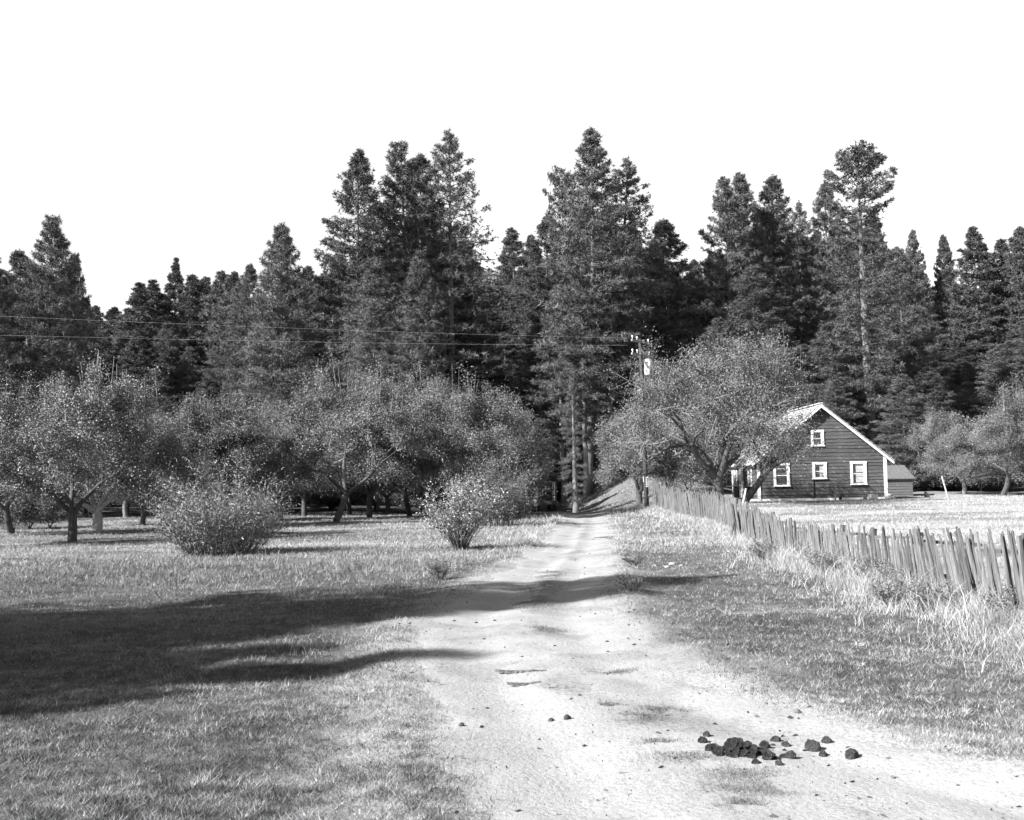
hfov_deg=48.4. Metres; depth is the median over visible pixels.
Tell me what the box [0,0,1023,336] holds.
sky
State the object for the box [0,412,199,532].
apple tree
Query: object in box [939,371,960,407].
pine tree
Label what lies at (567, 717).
stone
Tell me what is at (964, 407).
pine tree
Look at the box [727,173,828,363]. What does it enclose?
pine tree
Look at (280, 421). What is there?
pine tree
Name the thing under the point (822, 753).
dung lump
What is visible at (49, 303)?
pine tree
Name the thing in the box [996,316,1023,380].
pine tree
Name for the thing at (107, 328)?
pine tree
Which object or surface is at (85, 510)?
apple tree
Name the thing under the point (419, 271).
pine tree
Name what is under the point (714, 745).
dung lump
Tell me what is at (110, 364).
pine tree
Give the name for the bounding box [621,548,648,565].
weed
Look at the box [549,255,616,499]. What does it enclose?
pine tree
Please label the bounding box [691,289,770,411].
pine tree
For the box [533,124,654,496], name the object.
pine tree
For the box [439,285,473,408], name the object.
pine tree
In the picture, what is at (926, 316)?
pine tree
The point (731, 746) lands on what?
dung lump
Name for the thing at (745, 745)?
dung lump
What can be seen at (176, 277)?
pine tree
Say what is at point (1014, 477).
bush
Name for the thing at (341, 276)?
pine tree
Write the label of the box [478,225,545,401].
pine tree
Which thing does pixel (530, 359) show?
pine tree
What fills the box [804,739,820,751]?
dung lump
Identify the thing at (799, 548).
weed
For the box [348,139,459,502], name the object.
pine tree
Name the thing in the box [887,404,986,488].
broadleaf tree
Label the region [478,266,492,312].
pine tree
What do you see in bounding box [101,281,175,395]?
pine tree
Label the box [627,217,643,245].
pine tree
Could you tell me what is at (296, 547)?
meadow grass
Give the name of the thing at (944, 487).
leaning pole
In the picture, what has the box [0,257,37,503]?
pine tree
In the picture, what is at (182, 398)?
pine tree
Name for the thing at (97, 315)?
pine tree
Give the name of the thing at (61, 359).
pine tree
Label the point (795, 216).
pine tree
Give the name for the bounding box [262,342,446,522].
apple tree
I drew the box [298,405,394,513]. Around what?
apple tree
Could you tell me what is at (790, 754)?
dung lump
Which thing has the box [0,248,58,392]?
pine tree
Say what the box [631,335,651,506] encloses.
utility pole
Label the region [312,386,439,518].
apple tree
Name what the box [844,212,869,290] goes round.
pine tree
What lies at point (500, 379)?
pine tree
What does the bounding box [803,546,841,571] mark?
weed
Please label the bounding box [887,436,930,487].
bush
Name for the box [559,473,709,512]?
needle litter
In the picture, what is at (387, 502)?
apple tree
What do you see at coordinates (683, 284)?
pine tree
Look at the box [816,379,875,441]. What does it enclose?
pine tree
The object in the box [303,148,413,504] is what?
pine tree
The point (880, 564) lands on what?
weed
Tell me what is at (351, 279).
pine tree
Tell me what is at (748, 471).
window
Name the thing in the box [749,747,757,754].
dung lump
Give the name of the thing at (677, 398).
pine tree
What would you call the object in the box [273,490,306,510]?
bush
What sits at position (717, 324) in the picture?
pine tree
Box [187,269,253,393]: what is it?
pine tree
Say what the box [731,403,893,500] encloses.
clapboard house
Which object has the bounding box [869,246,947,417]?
pine tree
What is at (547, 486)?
bush
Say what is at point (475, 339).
pine tree
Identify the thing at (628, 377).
pine tree
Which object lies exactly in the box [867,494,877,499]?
stone block
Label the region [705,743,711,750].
dung lump
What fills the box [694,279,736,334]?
pine tree
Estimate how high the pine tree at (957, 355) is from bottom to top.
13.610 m
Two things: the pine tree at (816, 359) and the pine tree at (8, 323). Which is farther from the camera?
the pine tree at (816, 359)
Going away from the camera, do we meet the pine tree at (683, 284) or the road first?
the road
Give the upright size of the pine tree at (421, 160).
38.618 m
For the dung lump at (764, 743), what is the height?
0.070 m
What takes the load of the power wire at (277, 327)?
attached to the utility pole at (647, 362)
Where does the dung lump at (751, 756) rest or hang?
on the road
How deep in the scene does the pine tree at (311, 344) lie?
158.79 m
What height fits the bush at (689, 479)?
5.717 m
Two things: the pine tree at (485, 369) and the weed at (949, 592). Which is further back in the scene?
the pine tree at (485, 369)
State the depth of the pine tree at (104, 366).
198.12 m
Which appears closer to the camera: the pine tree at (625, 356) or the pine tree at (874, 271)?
the pine tree at (625, 356)
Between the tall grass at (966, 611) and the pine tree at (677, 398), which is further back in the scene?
the pine tree at (677, 398)
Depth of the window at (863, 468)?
71.82 m
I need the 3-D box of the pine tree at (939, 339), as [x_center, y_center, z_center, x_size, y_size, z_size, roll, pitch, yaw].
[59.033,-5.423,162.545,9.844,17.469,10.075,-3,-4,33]
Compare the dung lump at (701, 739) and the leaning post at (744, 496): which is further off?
the leaning post at (744, 496)
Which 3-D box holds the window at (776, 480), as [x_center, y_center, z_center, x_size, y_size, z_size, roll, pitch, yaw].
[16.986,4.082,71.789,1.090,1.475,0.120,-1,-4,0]
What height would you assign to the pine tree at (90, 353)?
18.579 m
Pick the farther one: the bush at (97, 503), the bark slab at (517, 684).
the bush at (97, 503)
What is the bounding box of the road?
[414,511,1023,819]
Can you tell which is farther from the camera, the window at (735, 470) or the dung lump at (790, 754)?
the window at (735, 470)
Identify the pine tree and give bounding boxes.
[0,212,104,496]
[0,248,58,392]
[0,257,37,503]
[12,289,47,356]
[33,336,105,396]
[34,371,89,506]
[39,312,85,357]
[46,251,105,507]
[75,325,99,365]
[79,348,109,402]
[88,305,116,364]
[93,306,122,366]
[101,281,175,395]
[101,357,108,385]
[102,366,123,392]
[106,310,129,367]
[111,329,173,407]
[118,279,173,390]
[131,321,204,397]
[135,368,175,415]
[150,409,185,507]
[154,394,197,506]
[157,257,190,391]
[157,395,191,416]
[161,273,214,394]
[168,346,204,407]
[182,275,218,374]
[185,376,226,415]
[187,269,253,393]
[194,318,251,390]
[194,381,231,411]
[198,364,228,381]
[202,270,252,387]
[221,263,276,405]
[229,387,254,504]
[230,220,330,421]
[233,353,276,409]
[254,402,292,508]
[256,347,307,504]
[258,383,310,507]
[292,315,322,382]
[293,264,331,359]
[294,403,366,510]
[296,271,335,389]
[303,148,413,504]
[310,366,345,504]
[313,281,356,503]
[324,261,418,505]
[325,254,348,328]
[332,253,362,338]
[339,301,412,508]
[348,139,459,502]
[382,152,473,394]
[387,249,460,509]
[393,126,510,410]
[430,292,511,410]
[438,230,468,336]
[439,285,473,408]
[445,219,492,316]
[460,308,492,401]
[463,258,491,310]
[473,308,502,388]
[476,331,528,408]
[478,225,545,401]
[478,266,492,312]
[478,368,525,432]
[487,296,523,376]
[490,258,516,313]
[502,323,581,498]
[504,343,531,413]
[505,213,574,426]
[508,234,549,368]
[523,283,586,502]
[523,351,566,498]
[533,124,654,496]
[537,164,585,492]
[547,339,606,494]
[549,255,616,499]
[557,207,623,412]
[558,378,588,512]
[569,156,679,475]
[573,266,647,484]
[576,389,606,470]
[615,217,723,411]
[620,354,634,412]
[625,248,672,378]
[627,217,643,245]
[628,305,691,417]
[645,363,714,446]
[661,313,692,380]
[669,288,686,321]
[679,258,711,343]
[681,318,699,345]
[686,175,775,485]
[689,316,754,487]
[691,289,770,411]
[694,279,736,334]
[702,251,715,284]
[703,264,811,485]
[707,248,722,287]
[708,171,788,422]
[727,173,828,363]
[758,248,797,308]
[758,293,803,418]
[762,220,793,290]
[772,353,820,416]
[775,199,833,362]
[776,343,836,417]
[789,179,868,397]
[791,322,884,439]
[799,244,843,381]
[814,137,915,445]
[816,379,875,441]
[825,308,887,444]
[831,266,877,404]
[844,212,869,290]
[851,216,899,327]
[861,321,910,450]
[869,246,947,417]
[870,373,939,490]
[876,338,960,486]
[890,366,962,488]
[897,229,941,339]
[897,293,956,390]
[916,271,942,308]
[922,314,953,386]
[925,234,965,369]
[935,339,989,416]
[936,299,969,346]
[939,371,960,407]
[941,225,1022,401]
[944,388,991,484]
[948,361,988,418]
[956,381,995,425]
[965,238,1023,359]
[965,330,1000,393]
[970,343,1023,409]
[975,364,1023,483]
[984,370,1023,415]
[992,225,1023,375]
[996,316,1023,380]
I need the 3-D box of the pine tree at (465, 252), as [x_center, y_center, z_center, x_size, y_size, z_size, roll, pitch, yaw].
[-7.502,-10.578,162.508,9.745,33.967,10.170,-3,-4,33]
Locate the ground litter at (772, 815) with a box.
[358,543,1021,819]
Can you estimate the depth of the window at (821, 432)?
71.96 m
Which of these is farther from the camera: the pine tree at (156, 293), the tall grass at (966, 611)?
the pine tree at (156, 293)
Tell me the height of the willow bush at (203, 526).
3.443 m
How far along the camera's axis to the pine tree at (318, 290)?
135.39 m
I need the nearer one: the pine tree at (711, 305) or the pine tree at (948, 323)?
the pine tree at (711, 305)
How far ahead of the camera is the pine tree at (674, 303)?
201.32 m
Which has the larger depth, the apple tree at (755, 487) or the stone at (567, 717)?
the apple tree at (755, 487)
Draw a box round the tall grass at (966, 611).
[0,497,1023,816]
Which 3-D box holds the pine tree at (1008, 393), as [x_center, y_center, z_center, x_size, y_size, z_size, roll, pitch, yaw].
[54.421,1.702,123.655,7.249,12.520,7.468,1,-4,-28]
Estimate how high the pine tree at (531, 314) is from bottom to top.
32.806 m
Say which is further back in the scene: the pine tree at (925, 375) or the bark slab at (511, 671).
the pine tree at (925, 375)
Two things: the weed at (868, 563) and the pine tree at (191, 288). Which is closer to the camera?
the weed at (868, 563)
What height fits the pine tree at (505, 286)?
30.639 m
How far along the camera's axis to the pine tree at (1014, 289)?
158.43 m
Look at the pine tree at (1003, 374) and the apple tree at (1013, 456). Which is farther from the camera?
the pine tree at (1003, 374)
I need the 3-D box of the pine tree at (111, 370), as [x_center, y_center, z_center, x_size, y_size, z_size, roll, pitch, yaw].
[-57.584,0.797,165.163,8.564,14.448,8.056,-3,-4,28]
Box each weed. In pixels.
[427,556,452,579]
[612,569,653,590]
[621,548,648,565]
[748,544,772,559]
[751,537,774,549]
[754,538,780,553]
[788,541,809,553]
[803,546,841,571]
[805,544,838,559]
[811,551,848,571]
[850,554,875,574]
[865,555,903,581]
[865,578,908,607]
[883,567,926,599]
[903,576,946,611]
[928,577,974,605]
[977,585,1016,616]
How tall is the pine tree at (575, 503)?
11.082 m
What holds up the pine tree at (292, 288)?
on the ground at (676, 657)
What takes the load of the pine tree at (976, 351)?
on the ground at (676, 657)
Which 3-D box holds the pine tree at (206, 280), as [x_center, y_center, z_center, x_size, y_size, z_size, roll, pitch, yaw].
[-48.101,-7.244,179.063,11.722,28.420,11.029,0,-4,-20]
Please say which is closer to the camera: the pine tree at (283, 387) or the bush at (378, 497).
the bush at (378, 497)
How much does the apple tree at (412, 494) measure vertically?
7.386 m
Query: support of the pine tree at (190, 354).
on the ground at (676, 657)
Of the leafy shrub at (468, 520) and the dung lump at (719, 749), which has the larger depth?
the leafy shrub at (468, 520)
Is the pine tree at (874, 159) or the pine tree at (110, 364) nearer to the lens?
the pine tree at (874, 159)
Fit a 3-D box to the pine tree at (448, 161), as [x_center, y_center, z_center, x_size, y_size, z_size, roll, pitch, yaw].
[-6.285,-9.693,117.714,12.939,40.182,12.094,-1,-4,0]
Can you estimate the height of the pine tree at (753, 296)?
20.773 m
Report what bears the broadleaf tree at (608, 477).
on the ground at (676, 657)
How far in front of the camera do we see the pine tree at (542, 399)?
115.84 m
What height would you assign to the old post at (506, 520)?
0.557 m
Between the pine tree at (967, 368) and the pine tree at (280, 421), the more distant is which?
the pine tree at (967, 368)
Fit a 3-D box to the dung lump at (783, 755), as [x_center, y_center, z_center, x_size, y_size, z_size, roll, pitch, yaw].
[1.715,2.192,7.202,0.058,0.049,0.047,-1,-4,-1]
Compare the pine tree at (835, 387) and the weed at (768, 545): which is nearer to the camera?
the weed at (768, 545)
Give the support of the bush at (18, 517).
on the ground at (676, 657)
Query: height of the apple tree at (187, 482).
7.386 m
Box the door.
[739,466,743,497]
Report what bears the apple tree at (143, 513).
on the ground at (676, 657)
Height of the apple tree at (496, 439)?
8.734 m
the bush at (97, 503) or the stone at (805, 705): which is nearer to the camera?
the stone at (805, 705)
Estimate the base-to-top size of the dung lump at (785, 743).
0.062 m
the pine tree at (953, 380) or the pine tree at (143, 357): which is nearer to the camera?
the pine tree at (953, 380)
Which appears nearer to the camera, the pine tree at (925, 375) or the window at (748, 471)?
the window at (748, 471)
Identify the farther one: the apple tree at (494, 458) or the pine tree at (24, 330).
the pine tree at (24, 330)
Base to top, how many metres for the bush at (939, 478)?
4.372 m
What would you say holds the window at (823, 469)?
in the clapboard house
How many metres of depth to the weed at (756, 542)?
27.51 m
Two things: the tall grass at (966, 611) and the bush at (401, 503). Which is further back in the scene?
the bush at (401, 503)
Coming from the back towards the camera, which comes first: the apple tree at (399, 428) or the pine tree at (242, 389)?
the pine tree at (242, 389)
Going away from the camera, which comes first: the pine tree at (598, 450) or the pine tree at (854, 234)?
the pine tree at (598, 450)
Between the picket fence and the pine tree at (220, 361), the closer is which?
the picket fence
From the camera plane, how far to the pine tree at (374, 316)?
90.65 m
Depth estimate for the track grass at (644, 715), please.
7.62 m
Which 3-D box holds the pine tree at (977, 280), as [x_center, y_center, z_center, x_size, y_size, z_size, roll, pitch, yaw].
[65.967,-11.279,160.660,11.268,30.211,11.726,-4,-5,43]
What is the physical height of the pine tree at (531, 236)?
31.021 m
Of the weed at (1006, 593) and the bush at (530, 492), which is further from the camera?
the bush at (530, 492)
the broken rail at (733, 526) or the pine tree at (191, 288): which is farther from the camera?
the pine tree at (191, 288)
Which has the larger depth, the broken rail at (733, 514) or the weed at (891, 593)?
the broken rail at (733, 514)
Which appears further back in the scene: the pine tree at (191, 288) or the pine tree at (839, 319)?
the pine tree at (191, 288)
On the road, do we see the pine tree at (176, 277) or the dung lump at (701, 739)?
the dung lump at (701, 739)
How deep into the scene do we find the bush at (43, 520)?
53.77 m
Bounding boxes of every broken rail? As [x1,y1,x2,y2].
[730,518,735,535]
[731,504,735,534]
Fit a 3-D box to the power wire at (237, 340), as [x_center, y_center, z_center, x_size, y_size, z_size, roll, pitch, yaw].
[-16.217,-3.148,45.786,56.900,2.409,0.006,2,-5,-37]
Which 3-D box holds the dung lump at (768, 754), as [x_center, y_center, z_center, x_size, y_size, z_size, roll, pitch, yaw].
[1.610,2.170,7.155,0.084,0.087,0.095,-3,-5,34]
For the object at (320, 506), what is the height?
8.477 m
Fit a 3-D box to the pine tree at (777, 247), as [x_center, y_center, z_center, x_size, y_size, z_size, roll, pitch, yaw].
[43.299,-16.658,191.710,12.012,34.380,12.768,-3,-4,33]
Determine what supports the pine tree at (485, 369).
on the ground at (676, 657)
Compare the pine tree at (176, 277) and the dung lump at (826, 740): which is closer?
the dung lump at (826, 740)
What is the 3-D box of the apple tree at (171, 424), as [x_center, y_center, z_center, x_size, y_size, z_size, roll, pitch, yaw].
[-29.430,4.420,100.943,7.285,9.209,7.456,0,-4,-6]
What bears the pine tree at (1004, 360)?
on the ground at (676, 657)
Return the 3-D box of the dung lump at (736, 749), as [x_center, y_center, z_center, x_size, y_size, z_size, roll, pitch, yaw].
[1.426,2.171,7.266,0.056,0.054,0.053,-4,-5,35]
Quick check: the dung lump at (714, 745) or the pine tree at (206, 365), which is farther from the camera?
the pine tree at (206, 365)
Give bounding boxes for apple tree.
[0,349,210,542]
[0,367,75,533]
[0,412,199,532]
[74,398,167,517]
[76,408,209,524]
[83,430,115,516]
[111,412,230,512]
[140,388,295,510]
[200,383,340,520]
[208,386,283,483]
[235,410,362,515]
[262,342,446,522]
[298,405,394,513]
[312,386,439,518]
[329,458,429,514]
[346,357,460,516]
[368,355,572,509]
[386,458,457,511]
[431,377,547,493]
[448,404,548,496]
[595,322,827,497]
[680,394,826,502]
[903,401,1018,494]
[941,372,1023,495]
[980,391,1023,477]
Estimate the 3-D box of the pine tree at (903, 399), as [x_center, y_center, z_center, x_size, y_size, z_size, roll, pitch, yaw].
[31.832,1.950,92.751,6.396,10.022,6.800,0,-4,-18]
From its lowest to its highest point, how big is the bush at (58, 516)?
2.522 m
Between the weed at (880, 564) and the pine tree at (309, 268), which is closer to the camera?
the weed at (880, 564)
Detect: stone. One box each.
[564,714,570,719]
[802,702,809,707]
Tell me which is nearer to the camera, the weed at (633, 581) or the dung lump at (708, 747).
the dung lump at (708, 747)
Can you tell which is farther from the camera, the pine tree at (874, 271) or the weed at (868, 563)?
the pine tree at (874, 271)
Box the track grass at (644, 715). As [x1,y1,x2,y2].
[485,500,834,810]
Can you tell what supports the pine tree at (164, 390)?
on the ground at (676, 657)
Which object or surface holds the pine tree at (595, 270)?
on the ground at (676, 657)
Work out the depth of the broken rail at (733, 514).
34.43 m
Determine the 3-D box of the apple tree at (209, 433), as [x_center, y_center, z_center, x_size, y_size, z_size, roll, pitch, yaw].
[-13.485,2.180,50.880,6.841,6.693,7.730,-4,-5,42]
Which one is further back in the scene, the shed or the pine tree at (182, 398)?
the pine tree at (182, 398)
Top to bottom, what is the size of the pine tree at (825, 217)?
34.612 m
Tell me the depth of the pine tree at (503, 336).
134.45 m
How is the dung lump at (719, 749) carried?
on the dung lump
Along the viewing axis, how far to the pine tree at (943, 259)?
179.09 m
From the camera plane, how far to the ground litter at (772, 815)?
7.60 m
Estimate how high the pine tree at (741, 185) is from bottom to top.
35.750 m
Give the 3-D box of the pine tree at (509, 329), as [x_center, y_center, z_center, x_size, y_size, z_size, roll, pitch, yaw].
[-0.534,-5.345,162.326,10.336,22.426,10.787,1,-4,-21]
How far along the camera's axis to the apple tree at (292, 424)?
59.11 m
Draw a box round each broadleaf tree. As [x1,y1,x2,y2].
[503,440,552,496]
[590,412,685,503]
[616,411,716,486]
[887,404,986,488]
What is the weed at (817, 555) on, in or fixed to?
on the ground at (676, 657)
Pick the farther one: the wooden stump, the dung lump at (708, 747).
the wooden stump
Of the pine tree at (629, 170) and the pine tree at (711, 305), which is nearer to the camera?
the pine tree at (629, 170)
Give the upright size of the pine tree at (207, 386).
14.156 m
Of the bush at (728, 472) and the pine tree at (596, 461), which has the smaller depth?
the bush at (728, 472)
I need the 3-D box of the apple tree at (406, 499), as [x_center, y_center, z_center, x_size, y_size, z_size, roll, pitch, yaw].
[-6.744,1.711,64.062,8.402,9.216,8.644,-1,-4,4]
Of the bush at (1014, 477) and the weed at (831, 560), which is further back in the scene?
the bush at (1014, 477)
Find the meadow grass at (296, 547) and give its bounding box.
[0,494,1023,564]
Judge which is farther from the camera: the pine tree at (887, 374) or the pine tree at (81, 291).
the pine tree at (887, 374)
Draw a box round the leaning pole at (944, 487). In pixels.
[941,476,948,497]
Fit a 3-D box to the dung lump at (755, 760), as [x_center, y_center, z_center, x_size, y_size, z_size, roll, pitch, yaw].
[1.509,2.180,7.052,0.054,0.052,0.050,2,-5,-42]
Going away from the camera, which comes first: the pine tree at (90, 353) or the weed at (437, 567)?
the weed at (437, 567)
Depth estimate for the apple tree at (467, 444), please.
72.17 m
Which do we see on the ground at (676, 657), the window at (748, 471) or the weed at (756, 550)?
the weed at (756, 550)
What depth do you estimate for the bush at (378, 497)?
84.31 m
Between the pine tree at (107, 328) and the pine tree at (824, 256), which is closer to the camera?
the pine tree at (824, 256)
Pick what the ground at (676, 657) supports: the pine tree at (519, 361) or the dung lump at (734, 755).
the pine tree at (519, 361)
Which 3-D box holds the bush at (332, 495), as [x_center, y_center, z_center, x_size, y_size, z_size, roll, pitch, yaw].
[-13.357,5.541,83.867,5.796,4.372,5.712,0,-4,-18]
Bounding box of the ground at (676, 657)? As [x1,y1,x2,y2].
[0,451,1023,819]
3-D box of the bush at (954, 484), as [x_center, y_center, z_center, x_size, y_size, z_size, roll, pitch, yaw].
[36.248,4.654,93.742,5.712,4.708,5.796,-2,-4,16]
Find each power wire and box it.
[6,316,599,337]
[11,335,505,344]
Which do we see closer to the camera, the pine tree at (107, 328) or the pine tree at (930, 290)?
the pine tree at (107, 328)
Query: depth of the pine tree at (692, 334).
163.82 m
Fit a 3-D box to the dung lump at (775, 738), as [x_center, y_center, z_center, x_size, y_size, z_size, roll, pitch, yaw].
[1.792,2.243,7.753,0.063,0.062,0.070,2,-5,-37]
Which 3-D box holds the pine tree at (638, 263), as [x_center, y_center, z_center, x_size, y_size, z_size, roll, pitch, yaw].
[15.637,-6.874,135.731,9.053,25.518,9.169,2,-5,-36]
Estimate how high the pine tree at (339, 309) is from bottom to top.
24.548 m
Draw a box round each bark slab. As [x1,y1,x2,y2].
[495,669,533,673]
[507,680,540,685]
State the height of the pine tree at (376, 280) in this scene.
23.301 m
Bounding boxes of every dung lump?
[698,736,707,742]
[703,731,710,736]
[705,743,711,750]
[711,743,718,748]
[715,746,724,752]
[724,748,730,753]
[727,743,736,749]
[729,752,738,757]
[732,747,739,753]
[736,737,742,743]
[740,749,748,755]
[741,741,749,748]
[747,753,756,758]
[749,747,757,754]
[751,758,760,763]
[759,740,770,748]
[762,749,775,759]
[770,735,780,741]
[775,760,782,765]
[779,753,786,757]
[781,740,789,746]
[786,750,796,758]
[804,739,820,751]
[818,749,827,756]
[821,736,831,743]
[845,748,858,759]
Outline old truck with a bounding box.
[532,482,558,511]
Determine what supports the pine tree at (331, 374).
on the ground at (676, 657)
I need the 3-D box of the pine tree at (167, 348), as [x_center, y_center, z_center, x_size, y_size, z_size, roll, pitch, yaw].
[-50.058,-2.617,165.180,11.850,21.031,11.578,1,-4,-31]
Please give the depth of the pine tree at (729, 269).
122.64 m
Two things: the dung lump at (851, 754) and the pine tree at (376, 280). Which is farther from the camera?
the pine tree at (376, 280)
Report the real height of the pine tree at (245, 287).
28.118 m
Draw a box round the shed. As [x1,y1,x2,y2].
[887,465,914,496]
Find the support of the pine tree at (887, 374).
on the ground at (676, 657)
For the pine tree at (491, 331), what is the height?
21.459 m
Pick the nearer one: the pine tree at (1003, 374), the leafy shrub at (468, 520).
the leafy shrub at (468, 520)
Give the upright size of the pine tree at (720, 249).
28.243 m
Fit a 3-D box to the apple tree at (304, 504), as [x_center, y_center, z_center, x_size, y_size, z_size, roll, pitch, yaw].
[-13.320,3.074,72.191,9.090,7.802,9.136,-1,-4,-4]
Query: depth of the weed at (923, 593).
14.81 m
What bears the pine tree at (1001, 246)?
on the ground at (676, 657)
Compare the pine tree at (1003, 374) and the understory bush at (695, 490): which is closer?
the understory bush at (695, 490)
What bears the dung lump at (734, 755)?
on the road
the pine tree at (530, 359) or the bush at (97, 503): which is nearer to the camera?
the bush at (97, 503)
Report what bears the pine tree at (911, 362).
on the ground at (676, 657)
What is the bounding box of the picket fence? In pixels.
[652,483,1023,613]
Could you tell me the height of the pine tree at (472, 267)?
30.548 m
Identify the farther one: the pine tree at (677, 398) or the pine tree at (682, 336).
the pine tree at (682, 336)
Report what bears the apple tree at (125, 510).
on the ground at (676, 657)
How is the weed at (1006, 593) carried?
on the ground at (676, 657)
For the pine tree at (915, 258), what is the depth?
176.90 m
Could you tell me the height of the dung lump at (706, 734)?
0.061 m
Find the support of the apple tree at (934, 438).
on the ground at (676, 657)
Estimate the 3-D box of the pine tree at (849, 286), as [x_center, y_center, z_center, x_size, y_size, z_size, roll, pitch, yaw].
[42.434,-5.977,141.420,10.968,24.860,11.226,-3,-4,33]
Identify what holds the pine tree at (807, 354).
on the ground at (676, 657)
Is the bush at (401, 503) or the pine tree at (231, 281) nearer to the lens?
the bush at (401, 503)
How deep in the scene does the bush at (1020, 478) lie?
91.21 m
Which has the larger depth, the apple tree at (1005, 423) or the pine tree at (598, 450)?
the pine tree at (598, 450)
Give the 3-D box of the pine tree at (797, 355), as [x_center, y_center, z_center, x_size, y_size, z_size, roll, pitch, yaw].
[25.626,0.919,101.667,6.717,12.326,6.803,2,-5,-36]
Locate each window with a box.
[733,466,737,485]
[747,465,751,485]
[773,463,789,486]
[810,430,824,445]
[812,462,827,478]
[850,461,867,484]
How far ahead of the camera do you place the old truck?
101.84 m
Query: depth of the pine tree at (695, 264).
181.09 m
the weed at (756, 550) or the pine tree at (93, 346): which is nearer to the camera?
the weed at (756, 550)
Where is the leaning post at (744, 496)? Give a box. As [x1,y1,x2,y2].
[742,488,746,504]
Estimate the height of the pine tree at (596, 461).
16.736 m
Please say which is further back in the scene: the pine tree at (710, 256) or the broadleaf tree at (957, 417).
the pine tree at (710, 256)
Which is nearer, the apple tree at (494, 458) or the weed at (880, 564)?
the weed at (880, 564)
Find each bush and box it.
[0,497,51,532]
[2,495,62,528]
[20,493,86,528]
[66,493,114,513]
[106,496,142,513]
[132,439,299,556]
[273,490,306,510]
[292,481,366,510]
[341,486,396,510]
[380,482,455,513]
[434,445,557,526]
[495,480,538,517]
[521,489,546,499]
[535,473,556,494]
[648,473,710,504]
[652,450,731,490]
[690,439,735,488]
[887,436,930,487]
[898,447,960,490]
[928,460,978,490]
[949,454,1013,491]
[973,452,1023,489]
[1011,472,1023,487]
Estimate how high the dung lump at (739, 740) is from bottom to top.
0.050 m
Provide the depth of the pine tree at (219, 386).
140.28 m
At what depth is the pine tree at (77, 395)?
84.24 m
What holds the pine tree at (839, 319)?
on the ground at (676, 657)
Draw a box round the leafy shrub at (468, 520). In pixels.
[411,473,513,549]
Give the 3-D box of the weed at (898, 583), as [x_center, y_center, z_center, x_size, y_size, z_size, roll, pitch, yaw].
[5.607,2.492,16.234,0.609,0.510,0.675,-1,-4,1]
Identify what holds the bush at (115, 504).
on the ground at (676, 657)
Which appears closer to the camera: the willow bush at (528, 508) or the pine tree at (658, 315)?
the willow bush at (528, 508)
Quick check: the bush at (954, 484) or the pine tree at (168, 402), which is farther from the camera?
the pine tree at (168, 402)
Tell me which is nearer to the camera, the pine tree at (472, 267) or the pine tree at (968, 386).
the pine tree at (968, 386)
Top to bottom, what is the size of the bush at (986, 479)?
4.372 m
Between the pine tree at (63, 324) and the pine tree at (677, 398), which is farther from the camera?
the pine tree at (63, 324)
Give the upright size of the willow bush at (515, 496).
3.406 m
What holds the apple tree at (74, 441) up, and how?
on the ground at (676, 657)
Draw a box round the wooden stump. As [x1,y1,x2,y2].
[924,491,929,497]
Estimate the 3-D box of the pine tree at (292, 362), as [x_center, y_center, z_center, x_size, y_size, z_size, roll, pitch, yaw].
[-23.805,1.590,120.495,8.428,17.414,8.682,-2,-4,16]
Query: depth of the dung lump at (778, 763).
6.99 m
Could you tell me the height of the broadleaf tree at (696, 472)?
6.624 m
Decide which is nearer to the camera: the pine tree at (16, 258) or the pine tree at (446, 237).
the pine tree at (16, 258)
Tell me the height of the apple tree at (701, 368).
10.581 m
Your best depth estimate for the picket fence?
18.66 m
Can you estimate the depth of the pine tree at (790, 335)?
124.48 m
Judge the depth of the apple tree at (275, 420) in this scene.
77.81 m
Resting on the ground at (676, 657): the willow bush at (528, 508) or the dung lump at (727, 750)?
the willow bush at (528, 508)
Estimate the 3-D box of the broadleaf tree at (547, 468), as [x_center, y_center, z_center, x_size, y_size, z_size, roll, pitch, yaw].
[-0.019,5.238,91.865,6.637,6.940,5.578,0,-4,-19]
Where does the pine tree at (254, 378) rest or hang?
on the ground at (676, 657)
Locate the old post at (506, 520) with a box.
[504,516,508,526]
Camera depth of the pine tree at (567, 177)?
127.10 m
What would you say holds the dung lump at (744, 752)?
on the dung lump
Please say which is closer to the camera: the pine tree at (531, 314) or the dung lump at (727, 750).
the dung lump at (727, 750)
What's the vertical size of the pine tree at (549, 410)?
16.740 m
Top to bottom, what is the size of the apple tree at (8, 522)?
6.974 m
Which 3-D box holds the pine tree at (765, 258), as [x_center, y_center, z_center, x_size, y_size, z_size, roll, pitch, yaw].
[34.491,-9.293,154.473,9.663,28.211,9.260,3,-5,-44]

